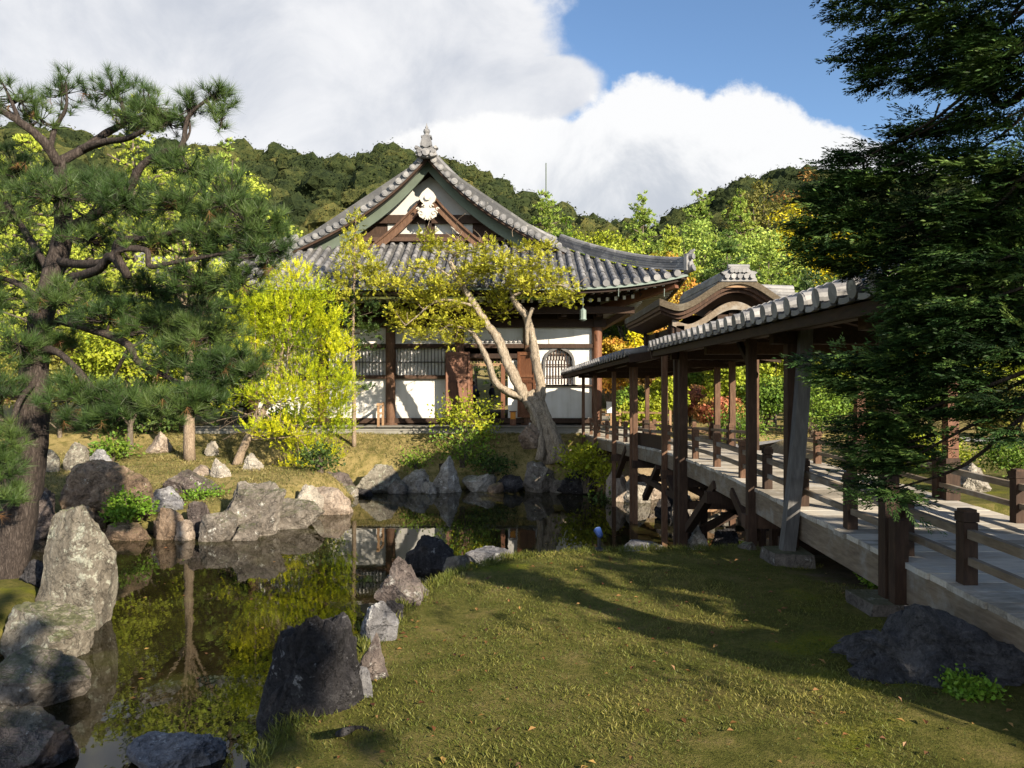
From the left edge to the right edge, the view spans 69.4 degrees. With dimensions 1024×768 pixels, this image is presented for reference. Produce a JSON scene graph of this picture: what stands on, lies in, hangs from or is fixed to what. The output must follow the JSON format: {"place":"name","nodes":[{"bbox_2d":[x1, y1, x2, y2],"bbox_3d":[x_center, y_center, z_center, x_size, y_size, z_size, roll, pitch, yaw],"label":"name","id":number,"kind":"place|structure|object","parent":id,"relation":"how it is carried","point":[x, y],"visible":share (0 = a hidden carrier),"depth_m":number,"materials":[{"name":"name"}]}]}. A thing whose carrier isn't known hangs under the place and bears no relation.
{"place":"outdoors","nodes":[
{"label":"outdoors","id":0,"kind":"place"},
{"bbox_2d":[100,137,319,432],"bbox_3d":[-9.852,-3.366,25.014,7.438,9.984,7.072,0,0,-15],"label":"tree","id":1,"kind":"object","parent":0,"point":[236,396],"visible":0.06,"depth_m":24.77,"materials":[{"name":"plant"}]},
{"bbox_2d":[0,489,768,767],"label":"water","id":2,"kind":"structure","parent":0,"point":[218,615],"depth_m":10.70,"materials":[{"name":"liquid"}]},
{"bbox_2d":[0,706,78,767],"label":"boulder","id":3,"kind":"object","parent":2,"relation":"in","point":[35,737],"visible":0.98,"depth_m":5.72,"materials":[{"name":"stone"}]},
{"bbox_2d":[0,644,91,712],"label":"boulder","id":4,"kind":"object","parent":2,"relation":"in","point":[34,675],"visible":0.82,"depth_m":6.88,"materials":[{"name":"stone"}]},
{"bbox_2d":[105,520,151,540],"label":"boulder","id":5,"kind":"object","parent":2,"relation":"in","point":[128,531],"visible":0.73,"depth_m":14.20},
{"bbox_2d":[98,484,164,526],"bbox_3d":[-7.530,2.367,14.529,1.210,0.827,1.129,0,0,42],"label":"fern","id":6,"kind":"object","parent":5,"relation":"on","point":[123,510],"visible":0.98,"depth_m":14.39,"materials":[{"name":"green plant"}]},
{"bbox_2d":[153,507,183,539],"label":"boulder","id":7,"kind":"object","parent":2,"relation":"in","point":[165,522],"visible":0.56,"depth_m":14.31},
{"bbox_2d":[126,731,226,767],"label":"boulder","id":8,"kind":"object","parent":2,"relation":"in","point":[157,749],"visible":0.98,"depth_m":5.83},
{"bbox_2d":[174,519,195,540],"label":"boulder","id":9,"kind":"object","parent":2,"relation":"in","point":[185,531],"visible":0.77,"depth_m":14.20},
{"bbox_2d":[198,510,238,541],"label":"boulder","id":10,"kind":"object","parent":2,"relation":"in","point":[218,527],"visible":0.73,"depth_m":14.10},
{"bbox_2d":[231,521,261,540],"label":"boulder","id":11,"kind":"object","parent":2,"relation":"in","point":[249,531],"visible":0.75,"depth_m":14.20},
{"bbox_2d":[278,498,324,529],"bbox_3d":[-4.590,2.769,15.549,1.274,0.753,0.764,0,0,0],"label":"boulder","id":12,"kind":"object","parent":2,"relation":"in","point":[296,513],"visible":0.58,"depth_m":15.32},
{"bbox_2d":[356,464,400,492],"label":"boulder","id":13,"kind":"object","parent":2,"relation":"in","point":[379,478],"visible":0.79,"depth_m":20.34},
{"bbox_2d":[432,456,461,492],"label":"boulder","id":14,"kind":"object","parent":2,"relation":"in","point":[446,479],"visible":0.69,"depth_m":20.47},
{"bbox_2d":[462,474,496,491],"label":"boulder","id":15,"kind":"object","parent":2,"relation":"in","point":[476,483],"visible":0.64,"depth_m":20.64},
{"bbox_2d":[498,474,523,491],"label":"boulder","id":16,"kind":"object","parent":2,"relation":"in","point":[512,483],"visible":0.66,"depth_m":20.64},
{"bbox_2d":[606,471,626,501],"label":"boulder","id":17,"kind":"object","parent":2,"relation":"in","point":[621,481],"visible":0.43,"depth_m":18.88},
{"bbox_2d":[710,528,738,546],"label":"boulder","id":18,"kind":"object","parent":2,"relation":"in","point":[726,536],"visible":0.41,"depth_m":12.20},
{"bbox_2d":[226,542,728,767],"bbox_3d":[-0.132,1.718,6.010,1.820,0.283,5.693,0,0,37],"label":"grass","id":19,"kind":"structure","parent":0,"point":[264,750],"depth_m":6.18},
{"bbox_2d":[0,362,1023,767],"bbox_3d":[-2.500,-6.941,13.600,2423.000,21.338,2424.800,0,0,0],"label":"ground","id":20,"kind":"structure","parent":0,"point":[752,750],"depth_m":4.39,"materials":[{"name":"plant"}]},
{"bbox_2d":[19,559,42,587],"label":"boulder","id":21,"kind":"object","parent":20,"relation":"on","point":[33,572],"visible":0.62,"depth_m":9.71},
{"bbox_2d":[34,487,55,539],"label":"boulder","id":22,"kind":"object","parent":20,"relation":"on","point":[47,503],"visible":0.3,"depth_m":14.32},
{"bbox_2d":[0,599,96,657],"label":"boulder","id":23,"kind":"object","parent":20,"relation":"on","point":[66,628],"visible":0.77,"depth_m":8.14,"materials":[{"name":"stone"}]},
{"bbox_2d":[4,186,120,421],"bbox_3d":[-17.990,-3.215,30.471,5.352,9.666,5.019,0,0,-36],"label":"broadleaf tree","id":24,"kind":"object","parent":20,"relation":"on","point":[47,222],"visible":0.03,"depth_m":29.43,"materials":[{"name":"green plant"}]},
{"bbox_2d":[0,113,129,408],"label":"tree","id":25,"kind":"object","parent":20,"relation":"on","point":[36,146],"visible":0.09,"depth_m":25.74,"materials":[{"name":"plant"}]},
{"bbox_2d":[0,333,145,437],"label":"broadleaf tree","id":26,"kind":"object","parent":20,"relation":"on","point":[57,359],"visible":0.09,"depth_m":22.03,"materials":[{"name":"green plant"}]},
{"bbox_2d":[63,442,88,470],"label":"boulder","id":27,"kind":"object","parent":20,"relation":"on","point":[76,453],"visible":0.65,"depth_m":17.93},
{"bbox_2d":[35,505,117,629],"bbox_3d":[-5.420,2.430,9.254,0.895,1.874,0.671,0,0,0],"label":"boulder","id":28,"kind":"object","parent":20,"relation":"on","point":[80,568],"visible":0.63,"depth_m":9.04,"materials":[{"name":"stone"}]},
{"bbox_2d":[58,459,153,524],"bbox_3d":[-8.222,2.204,15.036,1.814,1.392,0.997,0,0,0],"label":"boulder","id":29,"kind":"object","parent":20,"relation":"on","point":[90,483],"visible":0.62,"depth_m":14.72,"materials":[{"name":"stone"}]},
{"bbox_2d":[78,426,145,461],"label":"shrub","id":30,"kind":"object","parent":20,"relation":"on","point":[119,450],"visible":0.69,"depth_m":20.03,"materials":[{"name":"green plant"}]},
{"bbox_2d":[0,93,245,425],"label":"tree","id":31,"kind":"object","parent":20,"relation":"on","point":[133,164],"visible":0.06,"depth_m":27.33,"materials":[{"name":"plant"}]},
{"bbox_2d":[60,286,195,448],"bbox_3d":[-11.299,-0.483,21.912,3.679,4.968,3.438,0,0,-40],"label":"broadleaf tree","id":32,"kind":"object","parent":20,"relation":"on","point":[100,360],"visible":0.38,"depth_m":21.02,"materials":[{"name":"green plant"}]},
{"bbox_2d":[89,401,199,436],"bbox_3d":[-11.783,1.046,23.492,3.522,1.358,3.988,0,0,0],"label":"shrub","id":33,"kind":"object","parent":20,"relation":"on","point":[149,429],"visible":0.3,"depth_m":23.44,"materials":[{"name":"green plant"}]},
{"bbox_2d":[0,59,300,579],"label":"pine tree","id":34,"kind":"object","parent":20,"relation":"on","point":[24,446],"visible":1,"depth_m":9.38,"materials":[{"name":"green plant"}]},
{"bbox_2d":[97,148,218,420],"bbox_3d":[-14.162,-4.113,30.681,5.838,11.446,6.251,0,0,0],"label":"broadleaf tree","id":35,"kind":"object","parent":20,"relation":"on","point":[157,252],"visible":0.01,"depth_m":30.20,"materials":[{"name":"green plant"}]},
{"bbox_2d":[145,431,173,453],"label":"boulder","id":36,"kind":"object","parent":20,"relation":"on","point":[161,443],"visible":0.81,"depth_m":21.51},
{"bbox_2d":[152,486,183,511],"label":"boulder","id":37,"kind":"object","parent":20,"relation":"on","point":[168,499],"visible":0.55,"depth_m":15.41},
{"bbox_2d":[106,211,242,461],"bbox_3d":[-9.239,-1.513,20.359,3.670,7.365,3.514,0,0,-22],"label":"broadleaf tree","id":38,"kind":"object","parent":20,"relation":"on","point":[189,452],"visible":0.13,"depth_m":20.37,"materials":[{"name":"green plant"}]},
{"bbox_2d":[0,449,358,528],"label":"grass","id":39,"kind":"structure","parent":20,"relation":"on","point":[187,462],"depth_m":18.48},
{"bbox_2d":[161,469,221,494],"bbox_3d":[-7.204,2.330,16.709,1.250,0.821,0.930,0,0,19],"label":"boulder","id":40,"kind":"object","parent":20,"relation":"on","point":[181,481],"visible":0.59,"depth_m":16.39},
{"bbox_2d":[186,501,210,536],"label":"boulder","id":41,"kind":"object","parent":20,"relation":"on","point":[197,511],"visible":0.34,"depth_m":14.54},
{"bbox_2d":[171,480,233,504],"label":"fern","id":42,"kind":"object","parent":20,"relation":"on","point":[190,492],"visible":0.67,"depth_m":16.00,"materials":[{"name":"green plant"}]},
{"bbox_2d":[224,481,286,535],"bbox_3d":[-5.277,2.659,14.941,1.384,1.375,0.882,0,0,-11],"label":"boulder","id":43,"kind":"object","parent":20,"relation":"on","point":[254,502],"visible":0.59,"depth_m":14.74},
{"bbox_2d":[215,171,302,420],"bbox_3d":[-9.846,-3.173,27.804,3.983,9.582,3.785,0,0,0],"label":"broadleaf tree","id":44,"kind":"object","parent":20,"relation":"on","point":[245,410],"visible":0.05,"depth_m":27.63,"materials":[{"name":"green plant"}]},
{"bbox_2d":[206,255,364,467],"bbox_3d":[-6.168,-0.485,20.165,4.574,6.099,3.118,0,0,0],"label":"golden tree","id":45,"kind":"object","parent":20,"relation":"on","point":[286,323],"visible":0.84,"depth_m":19.87,"materials":[{"name":"yellow plant"}]},
{"bbox_2d":[246,611,363,767],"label":"boulder","id":46,"kind":"object","parent":20,"relation":"on","point":[315,665],"visible":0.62,"depth_m":3.72,"materials":[{"name":"stone"}]},
{"bbox_2d":[297,484,323,508],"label":"boulder","id":47,"kind":"object","parent":20,"relation":"on","point":[310,492],"visible":0.38,"depth_m":16.75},
{"bbox_2d":[283,438,345,473],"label":"shrub","id":48,"kind":"object","parent":20,"relation":"on","point":[317,455],"visible":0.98,"depth_m":18.64,"materials":[{"name":"green plant"}]},
{"bbox_2d":[316,486,352,514],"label":"boulder","id":49,"kind":"object","parent":20,"relation":"on","point":[337,501],"visible":0.42,"depth_m":17.02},
{"bbox_2d":[321,206,398,446],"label":"slender tree","id":50,"kind":"object","parent":20,"relation":"on","point":[340,282],"visible":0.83,"depth_m":22.15,"materials":[{"name":"green plant"}]},
{"bbox_2d":[106,431,616,490],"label":"grass","id":51,"kind":"structure","parent":20,"relation":"on","point":[344,445],"depth_m":22.30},
{"bbox_2d":[360,632,388,680],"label":"boulder","id":52,"kind":"object","parent":20,"relation":"on","point":[372,660],"visible":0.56,"depth_m":4.15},
{"bbox_2d":[360,601,398,642],"bbox_3d":[-0.858,1.595,4.819,0.246,0.369,0.191,0,0,-29],"label":"boulder","id":53,"kind":"object","parent":20,"relation":"on","point":[381,619],"visible":0.62,"depth_m":4.75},
{"bbox_2d":[374,556,423,605],"bbox_3d":[-0.871,1.557,5.719,0.378,0.450,0.265,0,0,0],"label":"boulder","id":54,"kind":"object","parent":20,"relation":"on","point":[402,580],"visible":0.78,"depth_m":5.67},
{"bbox_2d":[135,123,695,433],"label":"temple hall","id":55,"kind":"structure","parent":20,"relation":"on","point":[408,379],"depth_m":25.05,"materials":[{"name":"tile"}]},
{"bbox_2d":[328,348,385,374],"bbox_3d":[-5.264,-0.760,25.093,1.984,0.912,0.095,0,0,0],"label":"lattice window","id":56,"kind":"structure","parent":55,"relation":"in","point":[373,364],"depth_m":25.12,"materials":[{"name":"wood"}]},
{"bbox_2d":[396,348,453,374],"bbox_3d":[-2.940,-0.760,25.093,1.984,0.912,0.095,0,0,0],"label":"lattice window","id":57,"kind":"structure","parent":55,"relation":"in","point":[409,361],"depth_m":25.12,"materials":[{"name":"wood"}]},
{"bbox_2d":[445,351,469,417],"bbox_3d":[-1.818,0.020,24.746,0.856,2.202,0.070,0,0,-25],"label":"door","id":58,"kind":"structure","parent":55,"relation":"in","point":[457,364],"depth_m":24.72,"materials":[{"name":"red wood"}]},
{"bbox_2d":[517,352,535,417],"bbox_3d":[0.493,0.020,24.806,0.638,2.202,0.070,0,0,22],"label":"door","id":59,"kind":"structure","parent":55,"relation":"in","point":[524,366],"depth_m":24.82,"materials":[{"name":"red wood"}]},
{"bbox_2d":[543,348,577,385],"bbox_3d":[1.588,-0.625,25.070,1.250,1.484,0.280,0,0,0],"label":"arched window","id":60,"kind":"structure","parent":55,"relation":"in","point":[551,368],"depth_m":25.05,"materials":[{"name":"white wood"}]},
{"bbox_2d":[402,469,429,492],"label":"boulder","id":61,"kind":"object","parent":20,"relation":"on","point":[414,481],"visible":0.56,"depth_m":20.46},
{"bbox_2d":[394,446,443,471],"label":"shrub","id":62,"kind":"object","parent":20,"relation":"on","point":[416,464],"visible":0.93,"depth_m":21.23,"materials":[{"name":"green plant"}]},
{"bbox_2d":[405,534,454,578],"bbox_3d":[-0.818,1.721,7.349,0.535,0.462,0.321,0,0,0],"label":"boulder","id":63,"kind":"object","parent":20,"relation":"on","point":[427,556],"visible":0.77,"depth_m":7.26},
{"bbox_2d":[422,415,499,468],"bbox_3d":[-1.478,1.656,21.683,2.287,1.584,2.542,0,0,0],"label":"maple shrub","id":64,"kind":"object","parent":20,"relation":"on","point":[462,455],"visible":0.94,"depth_m":21.30,"materials":[{"name":"green plant"}]},
{"bbox_2d":[426,388,507,449],"bbox_3d":[-1.344,1.050,22.239,2.522,1.909,2.821,0,0,0],"label":"maple shrub","id":65,"kind":"object","parent":20,"relation":"on","point":[452,413],"visible":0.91,"depth_m":22.00,"materials":[{"name":"plant"}]},
{"bbox_2d":[352,213,592,464],"bbox_3d":[-1.276,-1.369,21.512,7.154,7.462,3.035,0,0,0],"label":"juniper tree","id":66,"kind":"object","parent":20,"relation":"on","point":[541,419],"visible":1,"depth_m":21.36,"materials":[{"name":"plant"}]},
{"bbox_2d":[465,546,510,565],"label":"boulder","id":67,"kind":"object","parent":20,"relation":"on","point":[486,552],"visible":0.59,"depth_m":7.77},
{"bbox_2d":[460,445,517,478],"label":"shrub","id":68,"kind":"object","parent":20,"relation":"on","point":[488,463],"visible":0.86,"depth_m":21.14,"materials":[{"name":"green plant"}]},
{"bbox_2d":[518,423,539,448],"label":"boulder","id":69,"kind":"object","parent":20,"relation":"on","point":[528,436],"visible":1,"depth_m":19.28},
{"bbox_2d":[522,461,555,492],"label":"boulder","id":70,"kind":"object","parent":20,"relation":"on","point":[537,479],"visible":0.66,"depth_m":20.52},
{"bbox_2d":[473,189,618,384],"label":"pine tree","id":71,"kind":"object","parent":20,"relation":"on","point":[539,222],"visible":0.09,"depth_m":51.60,"materials":[{"name":"plant"}]},
{"bbox_2d":[557,470,596,493],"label":"boulder","id":72,"kind":"object","parent":20,"relation":"on","point":[567,485],"visible":0.51,"depth_m":20.24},
{"bbox_2d":[547,435,623,492],"bbox_3d":[2.091,2.189,19.894,1.963,1.553,2.157,0,0,34],"label":"shrub","id":73,"kind":"object","parent":20,"relation":"on","point":[598,470],"visible":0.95,"depth_m":19.78,"materials":[{"name":"green plant"}]},
{"bbox_2d":[563,226,640,264],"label":"broadleaf tree","id":74,"kind":"object","parent":20,"relation":"on","point":[608,237],"visible":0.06,"depth_m":47.58,"materials":[{"name":"green plant"}]},
{"bbox_2d":[602,335,633,413],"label":"maple tree","id":75,"kind":"object","parent":20,"relation":"on","point":[615,344],"visible":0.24,"depth_m":32.59,"materials":[{"name":"yellow plant"}]},
{"bbox_2d":[616,384,650,414],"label":"broadleaf tree","id":76,"kind":"object","parent":20,"relation":"on","point":[622,394],"visible":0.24,"depth_m":25.72,"materials":[{"name":"green plant"}]},
{"bbox_2d":[602,190,665,386],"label":"pine tree","id":77,"kind":"object","parent":20,"relation":"on","point":[643,217],"visible":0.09,"depth_m":49.78,"materials":[{"name":"plant"}]},
{"bbox_2d":[604,395,670,429],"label":"shrub","id":78,"kind":"object","parent":20,"relation":"on","point":[625,416],"visible":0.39,"depth_m":24.17,"materials":[{"name":"green plant"}]},
{"bbox_2d":[599,239,680,345],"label":"broadleaf tree","id":79,"kind":"object","parent":20,"relation":"on","point":[620,329],"visible":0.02,"depth_m":44.73,"materials":[{"name":"yellow plant"}]},
{"bbox_2d":[296,552,1023,767],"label":"fallen leaves","id":80,"kind":"object","parent":20,"relation":"on","point":[647,710],"visible":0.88,"depth_m":4.02,"materials":[{"name":"brown plant"}]},
{"bbox_2d":[649,376,690,424],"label":"broadleaf tree","id":81,"kind":"object","parent":20,"relation":"on","point":[655,389],"visible":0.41,"depth_m":24.60,"materials":[{"name":"green plant"}]},
{"bbox_2d":[637,223,703,334],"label":"pine tree","id":82,"kind":"object","parent":20,"relation":"on","point":[671,241],"visible":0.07,"depth_m":41.85,"materials":[{"name":"plant"}]},
{"bbox_2d":[647,250,697,334],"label":"maple tree","id":83,"kind":"object","parent":20,"relation":"on","point":[675,298],"visible":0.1,"depth_m":39.69,"materials":[{"name":"yellow plant"}]},
{"bbox_2d":[671,384,708,426],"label":"maple tree","id":84,"kind":"object","parent":20,"relation":"on","point":[695,394],"visible":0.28,"depth_m":26.23,"materials":[{"name":"plant"}]},
{"bbox_2d":[623,229,764,342],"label":"tree","id":85,"kind":"object","parent":20,"relation":"on","point":[729,246],"visible":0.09,"depth_m":43.75,"materials":[{"name":"plant"}]},
{"bbox_2d":[648,215,748,287],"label":"broadleaf tree","id":86,"kind":"object","parent":20,"relation":"on","point":[697,228],"visible":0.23,"depth_m":45.40,"materials":[{"name":"green plant"}]},
{"bbox_2d":[678,187,733,281],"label":"tree","id":87,"kind":"object","parent":20,"relation":"on","point":[700,209],"visible":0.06,"depth_m":55.76,"materials":[{"name":"plant"}]},
{"bbox_2d":[690,396,745,426],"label":"maple tree","id":88,"kind":"object","parent":20,"relation":"on","point":[700,411],"visible":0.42,"depth_m":23.80,"materials":[{"name":"red plant"}]},
{"bbox_2d":[700,366,761,402],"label":"broadleaf tree","id":89,"kind":"object","parent":20,"relation":"on","point":[724,379],"visible":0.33,"depth_m":24.63,"materials":[{"name":"green plant"}]},
{"bbox_2d":[700,401,778,441],"bbox_3d":[6.817,1.174,22.361,2.231,1.569,2.347,0,0,31],"label":"shrub","id":90,"kind":"object","parent":20,"relation":"on","point":[740,423],"visible":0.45,"depth_m":22.21,"materials":[{"name":"green plant"}]},
{"bbox_2d":[709,188,775,269],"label":"tree","id":91,"kind":"object","parent":20,"relation":"on","point":[739,207],"visible":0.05,"depth_m":57.63,"materials":[{"name":"plant"}]},
{"bbox_2d":[736,373,782,432],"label":"broadleaf tree","id":92,"kind":"object","parent":20,"relation":"on","point":[770,393],"visible":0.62,"depth_m":23.48,"materials":[{"name":"green plant"}]},
{"bbox_2d":[716,178,805,260],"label":"broadleaf tree","id":93,"kind":"object","parent":20,"relation":"on","point":[764,209],"visible":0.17,"depth_m":71.37,"materials":[{"name":"green plant"}]},
{"bbox_2d":[705,226,816,288],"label":"broadleaf tree","id":94,"kind":"object","parent":20,"relation":"on","point":[751,259],"visible":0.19,"depth_m":48.03,"materials":[{"name":"green plant"}]},
{"bbox_2d":[749,232,804,292],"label":"tree","id":95,"kind":"object","parent":20,"relation":"on","point":[770,254],"visible":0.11,"depth_m":39.65,"materials":[{"name":"plant"}]},
{"bbox_2d":[759,357,816,424],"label":"broadleaf tree","id":96,"kind":"object","parent":20,"relation":"on","point":[774,369],"visible":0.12,"depth_m":27.30,"materials":[{"name":"green plant"}]},
{"bbox_2d":[560,263,1023,652],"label":"roofed bridge","id":97,"kind":"structure","parent":20,"relation":"on","point":[969,569],"depth_m":7.53,"materials":[{"name":"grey wood"}]},
{"bbox_2d":[760,198,830,285],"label":"broadleaf tree","id":98,"kind":"object","parent":20,"relation":"on","point":[786,213],"visible":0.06,"depth_m":51.47,"materials":[{"name":"green plant"}]},
{"bbox_2d":[770,267,838,292],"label":"broadleaf tree","id":99,"kind":"object","parent":20,"relation":"on","point":[808,280],"visible":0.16,"depth_m":45.07,"materials":[{"name":"green plant"}]},
{"bbox_2d":[768,388,852,437],"bbox_3d":[9.368,0.786,22.781,2.637,1.937,2.482,0,0,40],"label":"shrub","id":100,"kind":"object","parent":20,"relation":"on","point":[813,421],"visible":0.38,"depth_m":22.67,"materials":[{"name":"green plant"}]},
{"bbox_2d":[810,374,852,432],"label":"broadleaf tree","id":101,"kind":"object","parent":20,"relation":"on","point":[843,406],"visible":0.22,"depth_m":23.26,"materials":[{"name":"green plant"}]},
{"bbox_2d":[771,0,1023,536],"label":"conifer tree","id":102,"kind":"object","parent":20,"relation":"on","point":[976,236],"visible":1,"depth_m":3.88,"materials":[{"name":"green plant"}]},
{"bbox_2d":[829,603,1023,688],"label":"boulder","id":103,"kind":"object","parent":20,"relation":"on","point":[919,643],"visible":0.78,"depth_m":4.17,"materials":[{"name":"stone"}]},
{"bbox_2d":[933,663,1010,706],"bbox_3d":[2.448,1.609,3.948,0.370,0.184,0.420,0,0,0],"label":"fern","id":104,"kind":"object","parent":20,"relation":"on","point":[967,687],"visible":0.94,"depth_m":3.89,"materials":[{"name":"green plant"}]},
{"bbox_2d":[961,463,991,491],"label":"boulder","id":105,"kind":"object","parent":20,"relation":"on","point":[974,484],"visible":0.38,"depth_m":11.01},
{"bbox_2d":[966,440,1023,479],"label":"shrub","id":106,"kind":"object","parent":20,"relation":"on","point":[1004,457],"visible":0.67,"depth_m":11.96,"materials":[{"name":"green plant"}]},
{"bbox_2d":[969,379,1023,433],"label":"broadleaf tree","id":107,"kind":"object","parent":20,"relation":"on","point":[1001,422],"visible":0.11,"depth_m":21.74,"materials":[{"name":"green plant"}]},
{"bbox_2d":[0,0,1023,227],"label":"sky","id":108,"kind":"structure","parent":0,"point":[620,100],"materials":[{"name":"white"}]},
{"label":"hill","id":109,"kind":"structure","parent":0,"visible":0},
{"bbox_2d":[0,120,655,328],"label":"forest","id":110,"kind":"object","parent":109,"relation":"on","point":[312,191],"visible":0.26,"depth_m":180.70,"materials":[{"name":"plant"}]},
{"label":"hill","id":111,"kind":"structure","parent":0,"visible":0},
{"bbox_2d":[604,163,1022,335],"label":"forest","id":112,"kind":"object","parent":111,"relation":"on","point":[786,178],"visible":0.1,"depth_m":142.32,"materials":[{"name":"plant"}]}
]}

